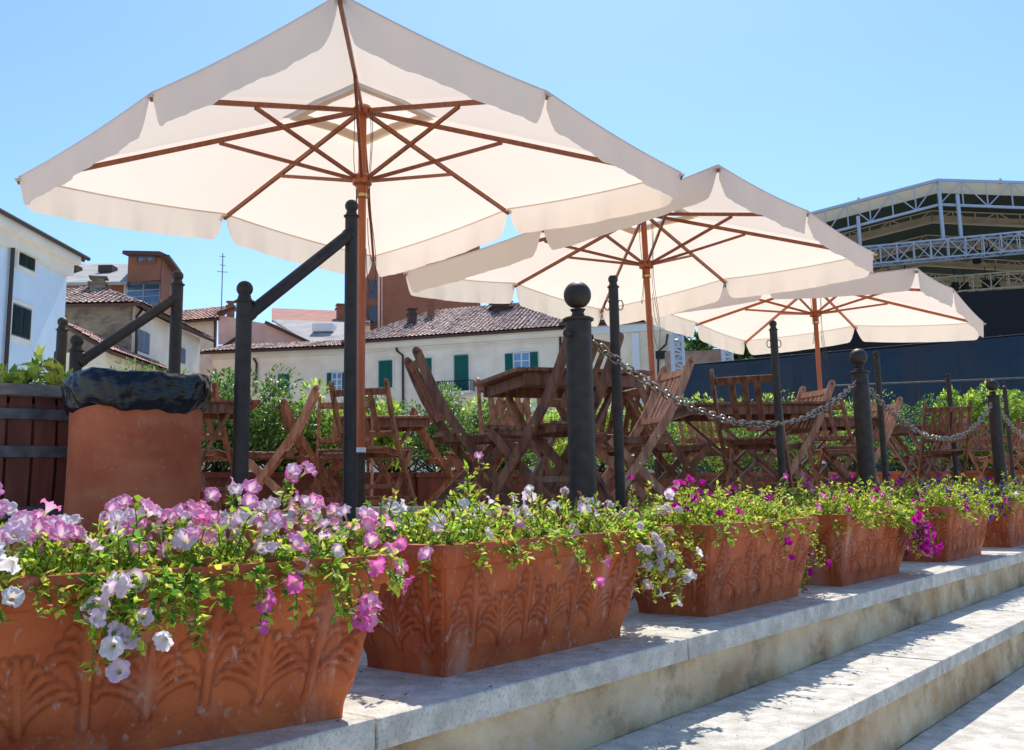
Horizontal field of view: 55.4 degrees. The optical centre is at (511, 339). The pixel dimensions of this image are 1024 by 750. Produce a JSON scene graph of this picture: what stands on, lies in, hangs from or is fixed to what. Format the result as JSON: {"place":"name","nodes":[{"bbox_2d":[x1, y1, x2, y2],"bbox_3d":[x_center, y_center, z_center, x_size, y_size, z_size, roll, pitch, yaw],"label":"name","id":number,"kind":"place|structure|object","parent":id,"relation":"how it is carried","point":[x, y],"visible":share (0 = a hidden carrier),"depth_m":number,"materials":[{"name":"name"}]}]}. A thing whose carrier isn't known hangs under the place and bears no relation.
{"place":"outdoors","nodes":[
{"label":"outdoors","id":0,"kind":"place"},
{"bbox_2d":[0,208,90,384],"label":"house","id":1,"kind":"structure","parent":0,"point":[36,267],"depth_m":33.16,"materials":[{"name":"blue paint"}]},
{"bbox_2d":[10,298,33,344],"bbox_3d":[-16.467,-0.598,32.718,0.133,1.318,1.553,-1,-9,0],"label":"window","id":2,"kind":"structure","parent":1,"relation":"in","point":[21,317],"depth_m":32.68,"materials":[{"name":"paint"}]},
{"bbox_2d":[66,263,160,317],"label":"house","id":3,"kind":"structure","parent":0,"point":[148,292],"depth_m":45.36,"materials":[{"name":"white paint"}]},
{"bbox_2d":[65,275,213,374],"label":"house","id":4,"kind":"structure","parent":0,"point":[98,306],"depth_m":40.70,"materials":[{"name":"beige paint"}]},
{"bbox_2d":[122,250,180,322],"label":"roof room","id":5,"kind":"object","parent":4,"relation":"on","point":[151,266],"visible":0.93,"depth_m":44.04,"materials":[{"name":"brown paint"}]},
{"bbox_2d":[217,306,309,345],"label":"house","id":6,"kind":"structure","parent":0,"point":[267,332],"depth_m":57.67,"materials":[{"name":"pink paint"}]},
{"bbox_2d":[200,340,343,471],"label":"house","id":7,"kind":"structure","parent":0,"point":[321,360],"depth_m":52.10,"materials":[{"name":"beige paint"}]},
{"bbox_2d":[272,320,343,340],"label":"house","id":8,"kind":"structure","parent":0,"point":[318,330],"depth_m":61.35,"materials":[{"name":"paint"}]},
{"bbox_2d":[272,303,369,331],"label":"house","id":9,"kind":"structure","parent":0,"point":[336,314],"depth_m":70.71,"materials":[{"name":"paint"}]},
{"bbox_2d":[365,246,480,329],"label":"tower block","id":10,"kind":"structure","parent":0,"point":[391,299],"depth_m":70.81,"materials":[{"name":"brown brick"}]},
{"bbox_2d":[9,496,891,553],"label":"terrace","id":11,"kind":"structure","parent":0,"point":[397,519],"depth_m":5.38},
{"bbox_2d":[0,383,68,524],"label":"barrel planter","id":12,"kind":"object","parent":11,"relation":"on","point":[34,421],"visible":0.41,"depth_m":3.86,"materials":[{"name":"brown wood"}]},
{"bbox_2d":[0,343,72,385],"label":"shrub","id":13,"kind":"object","parent":12,"relation":"in","point":[34,370],"visible":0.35,"depth_m":4.20,"materials":[{"name":"green plant"}]},
{"bbox_2d":[53,323,167,372],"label":"outbuilding","id":14,"kind":"structure","parent":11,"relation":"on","point":[111,355],"depth_m":37.26,"materials":[{"name":"paint"}]},
{"bbox_2d":[61,367,211,536],"bbox_3d":[-1.455,0.439,3.773,0.555,0.614,0.558,-1,-9,0],"label":"rubbish bin","id":15,"kind":"object","parent":11,"relation":"on","point":[133,433],"visible":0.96,"depth_m":3.57,"materials":[{"name":"ceramic"}]},
{"bbox_2d":[168,270,184,373],"bbox_3d":[-1.848,0.300,5.323,0.122,1.384,0.122,-1,-9,0],"label":"handrail post","id":16,"kind":"object","parent":11,"relation":"on","point":[175,336],"visible":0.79,"depth_m":5.36,"materials":[{"name":"metal"}]},
{"bbox_2d":[78,294,176,367],"bbox_3d":[-2.031,-0.056,5.177,0.059,0.463,0.566,-9,-12,40],"label":"handrail","id":17,"kind":"object","parent":16,"relation":"attached to","point":[100,348],"visible":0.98,"depth_m":5.14,"materials":[{"name":"metal"}]},
{"bbox_2d":[182,301,235,471],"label":"house","id":18,"kind":"structure","parent":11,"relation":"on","point":[205,320],"depth_m":58.38,"materials":[{"name":"paint"}]},
{"bbox_2d":[200,382,250,510],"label":"folding chair","id":19,"kind":"object","parent":11,"relation":"on","point":[217,455],"visible":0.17,"depth_m":6.70,"materials":[{"name":"brown wood"}]},
{"bbox_2d":[200,399,260,517],"bbox_3d":[-2.047,0.784,6.310,0.748,0.750,0.614,2,-9,-20],"label":"wooden table","id":20,"kind":"object","parent":11,"relation":"on","point":[224,407],"visible":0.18,"depth_m":6.17,"materials":[{"name":"brown wood"}]},
{"bbox_2d":[232,281,254,531],"bbox_3d":[-1.069,0.254,3.860,0.120,0.994,0.120,-1,-9,0],"label":"handrail post","id":21,"kind":"object","parent":11,"relation":"on","point":[244,301],"visible":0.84,"depth_m":3.85,"materials":[{"name":"metal"}]},
{"bbox_2d":[200,472,290,511],"bbox_3d":[-2.522,1.322,8.404,1.190,0.345,0.520,6,-12,-39],"label":"planter trough","id":22,"kind":"object","parent":11,"relation":"on","point":[216,479],"visible":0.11,"depth_m":8.33,"materials":[{"name":"brown ceramic"}]},
{"bbox_2d":[182,363,326,473],"bbox_3d":[-2.470,0.699,8.509,1.707,0.992,1.092,-1,-9,0],"label":"shrub","id":23,"kind":"object","parent":22,"relation":"in","point":[261,430],"visible":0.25,"depth_m":8.32,"materials":[{"name":"green plant"}]},
{"bbox_2d":[227,385,319,512],"bbox_3d":[-1.700,0.805,6.969,0.626,0.921,0.434,1,-9,-11],"label":"folding chair","id":24,"kind":"object","parent":11,"relation":"on","point":[277,457],"visible":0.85,"depth_m":6.81,"materials":[{"name":"brown wood"}]},
{"bbox_2d":[276,399,342,512],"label":"folding chair","id":25,"kind":"object","parent":11,"relation":"on","point":[286,416],"visible":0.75,"depth_m":7.88,"materials":[{"name":"brown wood"}]},
{"bbox_2d":[290,472,342,505],"bbox_3d":[-2.113,1.377,8.799,1.100,0.345,0.520,6,-12,-39],"label":"planter trough","id":26,"kind":"object","parent":11,"relation":"on","point":[303,483],"visible":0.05,"depth_m":8.73,"materials":[{"name":"brown ceramic"}]},
{"bbox_2d":[202,396,340,471],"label":"shrub","id":27,"kind":"object","parent":26,"relation":"in","point":[281,466],"visible":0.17,"depth_m":8.63,"materials":[{"name":"green plant"}]},
{"bbox_2d":[313,395,373,505],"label":"folding chair","id":28,"kind":"object","parent":11,"relation":"on","point":[330,453],"visible":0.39,"depth_m":7.24,"materials":[{"name":"brown wood"}]},
{"bbox_2d":[14,0,684,517],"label":"parasol","id":29,"kind":"object","parent":11,"relation":"on","point":[288,140],"visible":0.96,"depth_m":6.41,"materials":[{"name":"fabric"}]},
{"bbox_2d":[342,199,358,526],"bbox_3d":[-0.711,0.085,4.291,0.108,1.449,0.108,-1,-9,0],"label":"handrail post","id":30,"kind":"object","parent":11,"relation":"on","point":[351,216],"visible":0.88,"depth_m":4.26,"materials":[{"name":"metal"}]},
{"bbox_2d":[248,228,356,320],"bbox_3d":[-0.894,-0.286,4.147,0.059,0.499,0.576,-9,-12,41],"label":"handrail","id":31,"kind":"object","parent":30,"relation":"attached to","point":[276,292],"visible":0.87,"depth_m":4.12,"materials":[{"name":"metal"}]},
{"bbox_2d":[341,472,393,505],"bbox_3d":[-1.721,1.431,9.194,1.100,0.345,0.520,6,-12,-39],"label":"planter trough","id":32,"kind":"object","parent":11,"relation":"on","point":[381,492],"visible":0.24,"depth_m":9.28,"materials":[{"name":"brown ceramic"}]},
{"bbox_2d":[255,377,414,476],"bbox_3d":[-1.726,0.843,9.282,1.677,0.958,1.056,-1,-9,0],"label":"shrub","id":33,"kind":"object","parent":32,"relation":"in","point":[384,441],"visible":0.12,"depth_m":9.14,"materials":[{"name":"green plant"}]},
{"bbox_2d":[328,378,417,506],"bbox_3d":[-0.960,0.772,6.842,0.434,0.921,0.626,-3,-9,15],"label":"folding chair","id":34,"kind":"object","parent":11,"relation":"on","point":[400,452],"visible":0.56,"depth_m":6.71,"materials":[{"name":"brown wood"}]},
{"bbox_2d":[340,416,431,505],"bbox_3d":[-1.045,1.023,7.940,0.798,0.750,0.694,1,-9,-10],"label":"wooden table","id":35,"kind":"object","parent":11,"relation":"on","point":[407,425],"visible":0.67,"depth_m":7.72,"materials":[{"name":"brown wood"}]},
{"bbox_2d":[387,472,415,505],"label":"planter trough","id":36,"kind":"object","parent":11,"relation":"on","point":[403,489],"visible":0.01,"depth_m":9.58,"materials":[{"name":"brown wood"}]},
{"bbox_2d":[327,380,475,471],"bbox_3d":[-1.182,0.906,9.893,1.672,0.947,0.996,-1,-9,0],"label":"shrub","id":37,"kind":"object","parent":36,"relation":"in","point":[431,431],"visible":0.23,"depth_m":9.78,"materials":[{"name":"green plant"}]},
{"bbox_2d":[409,407,477,505],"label":"folding chair","id":38,"kind":"object","parent":11,"relation":"on","point":[439,460],"visible":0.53,"depth_m":8.73,"materials":[{"name":"brown wood"}]},
{"bbox_2d":[403,347,521,516],"bbox_3d":[-0.261,0.530,5.378,0.625,0.921,0.434,1,-9,-13],"label":"folding chair","id":39,"kind":"object","parent":11,"relation":"on","point":[433,402],"visible":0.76,"depth_m":5.23,"materials":[{"name":"brown wood"}]},
{"bbox_2d":[414,472,515,506],"bbox_3d":[-0.613,1.567,10.182,1.280,0.345,0.520,6,-12,-39],"label":"planter trough","id":40,"kind":"object","parent":11,"relation":"on","point":[428,484],"visible":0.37,"depth_m":9.71,"materials":[{"name":"brown ceramic"}]},
{"bbox_2d":[385,388,537,471],"bbox_3d":[-0.571,0.970,10.285,1.797,0.914,1.091,-1,-9,0],"label":"shrub","id":41,"kind":"object","parent":40,"relation":"in","point":[476,425],"visible":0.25,"depth_m":10.15,"materials":[{"name":"green plant"}]},
{"bbox_2d":[443,398,529,509],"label":"folding chair","id":42,"kind":"object","parent":11,"relation":"on","point":[452,458],"visible":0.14,"depth_m":7.76,"materials":[{"name":"brown wood"}]},
{"bbox_2d":[340,299,690,472],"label":"house","id":43,"kind":"structure","parent":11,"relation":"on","point":[463,348],"depth_m":49.92,"materials":[{"name":"beige paint"}]},
{"bbox_2d":[452,351,471,396],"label":"window","id":44,"kind":"structure","parent":43,"relation":"in","point":[459,362],"depth_m":49.48,"materials":[{"name":"paint"}]},
{"bbox_2d":[476,378,555,513],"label":"folding chair","id":45,"kind":"object","parent":11,"relation":"on","point":[482,430],"visible":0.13,"depth_m":6.49,"materials":[{"name":"brown wood"}]},
{"bbox_2d":[511,473,555,503],"bbox_3d":[-0.066,1.650,10.775,1.190,0.345,0.520,6,-12,-39],"label":"planter trough","id":46,"kind":"object","parent":11,"relation":"on","point":[519,489],"visible":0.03,"depth_m":10.60,"materials":[{"name":"brown ceramic"}]},
{"bbox_2d":[434,397,567,473],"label":"shrub","id":47,"kind":"object","parent":46,"relation":"in","point":[557,447],"visible":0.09,"depth_m":10.67,"materials":[{"name":"green plant"}]},
{"bbox_2d":[483,332,623,517],"bbox_3d":[0.185,0.427,4.776,0.625,0.921,0.434,-8,-11,37],"label":"folding chair","id":48,"kind":"object","parent":11,"relation":"on","point":[535,431],"visible":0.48,"depth_m":4.67,"materials":[{"name":"brown wood"}]},
{"bbox_2d":[474,367,652,514],"bbox_3d":[0.267,0.572,5.224,0.758,0.750,0.754,2,-9,-20],"label":"wooden table","id":49,"kind":"object","parent":11,"relation":"on","point":[520,382],"visible":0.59,"depth_m":5.07,"materials":[{"name":"brown wood"}]},
{"bbox_2d":[559,320,684,472],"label":"house","id":50,"kind":"structure","parent":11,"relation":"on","point":[634,350],"depth_m":46.23,"materials":[{"name":"paint"}]},
{"bbox_2d":[594,383,650,507],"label":"folding chair","id":51,"kind":"object","parent":11,"relation":"on","point":[635,449],"visible":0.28,"depth_m":7.19,"materials":[{"name":"brown wood"}]},
{"bbox_2d":[403,164,876,505],"bbox_3d":[1.197,0.095,8.495,3.048,2.661,3.048,-8,-11,39],"label":"parasol","id":52,"kind":"object","parent":11,"relation":"on","point":[739,236],"visible":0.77,"depth_m":9.01,"materials":[{"name":"fabric"}]},
{"bbox_2d":[595,357,694,507],"bbox_3d":[0.737,0.583,5.834,0.626,0.921,0.434,1,-9,-14],"label":"folding chair","id":53,"kind":"object","parent":11,"relation":"on","point":[661,415],"visible":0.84,"depth_m":5.75,"materials":[{"name":"brown wood"}]},
{"bbox_2d":[624,386,714,507],"bbox_3d":[1.137,0.768,7.058,0.626,0.921,0.434,1,-9,-12],"label":"folding chair","id":54,"kind":"object","parent":11,"relation":"on","point":[683,452],"visible":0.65,"depth_m":6.93,"materials":[{"name":"brown wood"}]},
{"bbox_2d":[662,473,718,497],"bbox_3d":[2.050,1.907,12.652,1.370,0.345,0.520,6,-12,-39],"label":"planter trough","id":55,"kind":"object","parent":11,"relation":"on","point":[708,476],"visible":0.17,"depth_m":12.73,"materials":[{"name":"brown ceramic"}]},
{"bbox_2d":[599,391,737,473],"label":"shrub","id":56,"kind":"object","parent":55,"relation":"in","point":[715,458],"visible":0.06,"depth_m":12.58,"materials":[{"name":"green plant"}]},
{"bbox_2d":[678,400,745,496],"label":"folding chair","id":57,"kind":"object","parent":11,"relation":"on","point":[712,451],"visible":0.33,"depth_m":8.40,"materials":[{"name":"brown wood"}]},
{"bbox_2d":[715,472,776,489],"bbox_3d":[2.968,1.999,13.343,1.460,0.345,0.520,1,-9,-10],"label":"planter trough","id":58,"kind":"object","parent":11,"relation":"on","point":[753,474],"visible":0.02,"depth_m":13.16,"materials":[{"name":"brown wood"}]},
{"bbox_2d":[667,393,800,472],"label":"shrub","id":59,"kind":"object","parent":58,"relation":"in","point":[747,461],"visible":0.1,"depth_m":13.41,"materials":[{"name":"green plant"}]},
{"bbox_2d":[710,369,795,505],"bbox_3d":[1.611,0.672,6.497,0.434,0.921,0.625,-5,-10,22],"label":"folding chair","id":60,"kind":"object","parent":11,"relation":"on","point":[746,443],"visible":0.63,"depth_m":6.39,"materials":[{"name":"brown wood"}]},
{"bbox_2d":[670,401,836,501],"bbox_3d":[1.762,0.880,7.348,1.148,0.752,0.794,0,-9,-5],"label":"wooden table","id":61,"kind":"object","parent":11,"relation":"on","point":[682,413],"visible":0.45,"depth_m":7.08,"materials":[{"name":"brown wood"}]},
{"bbox_2d":[745,380,834,504],"bbox_3d":[2.027,0.777,7.217,0.626,0.921,0.434,1,-9,-14],"label":"folding chair","id":62,"kind":"object","parent":11,"relation":"on","point":[810,426],"visible":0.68,"depth_m":7.15,"materials":[{"name":"brown wood"}]},
{"bbox_2d":[644,268,985,497],"bbox_3d":[3.516,0.523,11.134,3.048,2.552,3.048,-7,-11,36],"label":"parasol","id":63,"kind":"object","parent":11,"relation":"on","point":[911,305],"visible":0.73,"depth_m":11.81,"materials":[{"name":"fabric"}]},
{"bbox_2d":[747,416,884,492],"bbox_3d":[2.770,1.110,8.928,1.098,0.752,0.744,1,-9,-10],"label":"wooden table","id":64,"kind":"object","parent":11,"relation":"on","point":[839,423],"visible":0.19,"depth_m":8.72,"materials":[{"name":"brown wood"}]},
{"bbox_2d":[794,398,858,498],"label":"folding chair","id":65,"kind":"object","parent":11,"relation":"on","point":[820,452],"visible":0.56,"depth_m":8.28,"materials":[{"name":"brown wood"}]},
{"bbox_2d":[683,334,1023,472],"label":"tarpaulin fence","id":66,"kind":"object","parent":11,"relation":"on","point":[1000,356],"visible":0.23,"depth_m":19.80,"materials":[{"name":"blue fabric"}]},
{"bbox_2d":[825,397,902,496],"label":"folding chair","id":67,"kind":"object","parent":11,"relation":"on","point":[890,421],"visible":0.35,"depth_m":8.64,"materials":[{"name":"brown wood"}]},
{"bbox_2d":[708,178,1023,357],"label":"stage","id":68,"kind":"object","parent":11,"relation":"on","point":[963,239],"visible":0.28,"depth_m":54.60,"materials":[{"name":"silver metal"}]},
{"bbox_2d":[873,424,966,493],"bbox_3d":[4.264,1.284,10.213,0.798,0.750,0.694,0,-9,-5],"label":"wooden table","id":69,"kind":"object","parent":11,"relation":"on","point":[900,430],"visible":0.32,"depth_m":9.99,"materials":[{"name":"brown wood"}]},
{"bbox_2d":[898,471,951,490],"bbox_3d":[6.196,2.251,15.319,1.640,0.345,0.520,1,-9,-10],"label":"planter trough","id":70,"kind":"object","parent":11,"relation":"on","point":[932,473],"depth_m":15.13,"materials":[{"name":"ceramic"}]},
{"bbox_2d":[836,393,986,472],"bbox_3d":[6.191,1.476,15.407,2.534,1.296,1.229,-1,-9,0],"label":"shrub","id":71,"kind":"object","parent":70,"relation":"in","point":[900,468],"visible":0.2,"depth_m":15.37,"materials":[{"name":"green plant"}]},
{"bbox_2d":[915,400,972,489],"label":"folding chair","id":72,"kind":"object","parent":11,"relation":"on","point":[921,454],"visible":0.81,"depth_m":9.16,"materials":[{"name":"brown wood"}]},
{"bbox_2d":[950,470,990,486],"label":"planter trough","id":73,"kind":"object","parent":11,"relation":"on","point":[971,473],"visible":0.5,"depth_m":15.10,"materials":[{"name":"ceramic"}]},
{"bbox_2d":[925,385,993,470],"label":"shrub","id":74,"kind":"object","parent":73,"relation":"in","point":[976,398],"visible":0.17,"depth_m":15.30,"materials":[{"name":"green plant"}]},
{"bbox_2d":[964,424,1023,488],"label":"folding chair","id":75,"kind":"object","parent":11,"relation":"on","point":[985,459],"visible":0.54,"depth_m":11.61,"materials":[{"name":"brown wood"}]},
{"bbox_2d":[0,0,1023,349],"label":"sky","id":76,"kind":"structure","parent":0,"point":[815,105],"materials":[{"name":"blue"}]},
{"bbox_2d":[713,389,855,472],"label":"shrub","id":77,"kind":"object","parent":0,"point":[766,395],"visible":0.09,"depth_m":14.09,"materials":[{"name":"green plant"}]},
{"bbox_2d":[988,469,1023,485],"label":"planter trough","id":78,"kind":"object","parent":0,"point":[991,474],"visible":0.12,"depth_m":15.13,"materials":[{"name":"ceramic"}]},
{"bbox_2d":[973,380,1023,468],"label":"shrub","id":79,"kind":"object","parent":78,"relation":"in","point":[1014,409],"visible":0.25,"depth_m":15.04,"materials":[{"name":"green plant"}]},
{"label":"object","id":80,"kind":"structure","parent":0,"visible":0},
{"bbox_2d":[155,545,1023,749],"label":"step tread","id":81,"kind":"object","parent":80,"relation":"on","point":[426,705],"visible":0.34,"depth_m":2.79,"materials":[{"name":"stone"}]},
{"bbox_2d":[0,551,395,749],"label":"terracotta planter","id":82,"kind":"object","parent":81,"relation":"on","point":[239,677],"visible":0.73,"depth_m":1.95,"materials":[{"name":"ceramic"}]},
{"bbox_2d":[0,461,433,682],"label":"petunia plant","id":83,"kind":"object","parent":82,"relation":"in","point":[67,545],"visible":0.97,"depth_m":1.98,"materials":[{"name":"pink plant"}]},
{"bbox_2d":[340,531,648,676],"bbox_3d":[-0.029,0.802,3.096,0.482,0.356,1.057,-8,-11,38],"label":"terracotta planter","id":84,"kind":"object","parent":81,"relation":"on","point":[456,616],"visible":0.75,"depth_m":2.78,"materials":[{"name":"ceramic"}]},
{"bbox_2d":[330,451,704,606],"bbox_3d":[0.024,0.626,3.136,0.694,0.522,1.286,-8,-11,38],"label":"petunia plant","id":85,"kind":"object","parent":84,"relation":"in","point":[437,528],"visible":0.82,"depth_m":3.06,"materials":[{"name":"green plant"}]},
{"bbox_2d":[562,281,596,514],"bbox_3d":[0.293,0.434,4.101,0.176,1.385,0.176,-1,-9,0],"label":"bollard","id":86,"kind":"object","parent":81,"relation":"on","point":[578,335],"visible":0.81,"depth_m":4.09,"materials":[{"name":"metal"}]},
{"bbox_2d":[604,274,633,599],"bbox_3d":[0.500,0.438,4.586,0.095,1.521,0.090,-1,-9,0],"label":"iron post","id":87,"kind":"object","parent":81,"relation":"on","point":[617,409],"visible":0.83,"depth_m":4.59,"materials":[{"name":"black metal"}]},
{"bbox_2d":[632,517,818,616],"bbox_3d":[0.906,0.963,4.226,0.482,0.356,1.057,-8,-11,38],"label":"terracotta planter","id":88,"kind":"object","parent":81,"relation":"on","point":[749,570],"visible":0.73,"depth_m":3.91,"materials":[{"name":"ceramic"}]},
{"bbox_2d":[615,473,831,592],"bbox_3d":[0.958,0.868,4.253,0.732,0.571,1.311,-8,-11,38],"label":"petunia plant","id":89,"kind":"object","parent":88,"relation":"in","point":[718,509],"visible":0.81,"depth_m":4.05,"materials":[{"name":"green plant"}]},
{"bbox_2d":[766,320,786,498],"bbox_3d":[1.669,0.639,6.070,0.095,1.542,0.090,-1,-9,0],"label":"iron post","id":90,"kind":"object","parent":81,"relation":"on","point":[773,340],"visible":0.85,"depth_m":6.09,"materials":[{"name":"black metal"}]},
{"bbox_2d":[802,510,907,586],"bbox_3d":[1.787,1.114,5.287,0.482,0.356,1.057,-8,-11,38],"label":"terracotta planter","id":91,"kind":"object","parent":81,"relation":"on","point":[857,553],"visible":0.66,"depth_m":4.92,"materials":[{"name":"ceramic"}]},
{"bbox_2d":[753,472,943,559],"bbox_3d":[1.811,0.979,5.322,0.794,0.516,1.305,-8,-11,38],"label":"petunia plant","id":92,"kind":"object","parent":91,"relation":"in","point":[919,527],"visible":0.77,"depth_m":5.22,"materials":[{"name":"green plant"}]},
{"bbox_2d":[849,349,877,496],"bbox_3d":[2.405,0.770,6.634,0.176,1.432,0.176,-1,-9,0],"label":"bollard","id":93,"kind":"object","parent":81,"relation":"on","point":[866,466],"visible":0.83,"depth_m":6.63,"materials":[{"name":"metal"}]},
{"bbox_2d":[592,340,856,428],"bbox_3d":[1.351,0.299,5.425,0.055,0.391,3.134,-8,-12,39],"label":"chain","id":94,"kind":"object","parent":93,"relation":"hanging from","point":[692,407],"visible":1,"depth_m":4.99,"materials":[{"name":"metal"}]},
{"bbox_2d":[871,351,890,499],"bbox_3d":[2.907,0.855,7.632,0.095,1.554,0.090,-1,-9,0],"label":"iron post","id":95,"kind":"object","parent":81,"relation":"on","point":[877,372],"visible":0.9,"depth_m":7.65,"materials":[{"name":"black metal"}]},
{"bbox_2d":[902,503,992,561],"bbox_3d":[2.944,1.320,6.729,0.482,0.356,1.057,-8,-11,38],"label":"terracotta planter","id":96,"kind":"object","parent":81,"relation":"on","point":[959,538],"visible":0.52,"depth_m":6.38,"materials":[{"name":"ceramic"}]},
{"bbox_2d":[877,472,1014,524],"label":"petunia plant","id":97,"kind":"object","parent":96,"relation":"in","point":[934,495],"visible":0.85,"depth_m":6.53,"materials":[{"name":"green plant"}]},
{"bbox_2d":[986,379,1007,485],"bbox_3d":[4.707,1.131,9.425,0.176,1.502,0.176,-1,-9,0],"label":"bollard","id":98,"kind":"object","parent":81,"relation":"on","point":[997,441],"visible":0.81,"depth_m":9.42,"materials":[{"name":"metal"}]},
{"bbox_2d":[869,387,992,441],"bbox_3d":[3.556,0.631,8.088,0.052,0.430,3.439,-8,-11,39],"label":"chain","id":99,"kind":"object","parent":98,"relation":"hanging from","point":[934,437],"visible":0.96,"depth_m":7.72,"materials":[{"name":"metal"}]},
{"bbox_2d":[982,501,1023,547],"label":"terracotta planter","id":100,"kind":"object","parent":81,"relation":"on","point":[1007,530],"visible":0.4,"depth_m":7.61,"materials":[{"name":"ceramic"}]},
{"bbox_2d":[956,473,1023,516],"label":"petunia plant","id":101,"kind":"object","parent":100,"relation":"in","point":[1010,487],"visible":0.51,"depth_m":7.74,"materials":[{"name":"green plant"}]},
{"bbox_2d":[383,562,1023,749],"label":"step riser","id":102,"kind":"object","parent":80,"relation":"attached to","point":[587,719],"visible":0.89,"depth_m":3.31,"materials":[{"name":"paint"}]},
{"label":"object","id":103,"kind":"structure","parent":0,"visible":0},
{"bbox_2d":[588,586,1023,749],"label":"step tread","id":104,"kind":"object","parent":103,"relation":"on","point":[948,642],"visible":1,"depth_m":3.55,"materials":[{"name":"stone"}]},
{"bbox_2d":[803,631,1023,749],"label":"step riser","id":105,"kind":"object","parent":103,"relation":"attached to","point":[898,723],"visible":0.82,"depth_m":3.95,"materials":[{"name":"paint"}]},
{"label":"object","id":106,"kind":"structure","parent":0,"visible":0},
{"bbox_2d":[898,666,1023,749],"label":"step tread","id":107,"kind":"object","parent":106,"relation":"on","point":[992,718],"visible":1,"depth_m":3.94,"materials":[{"name":"stone"}]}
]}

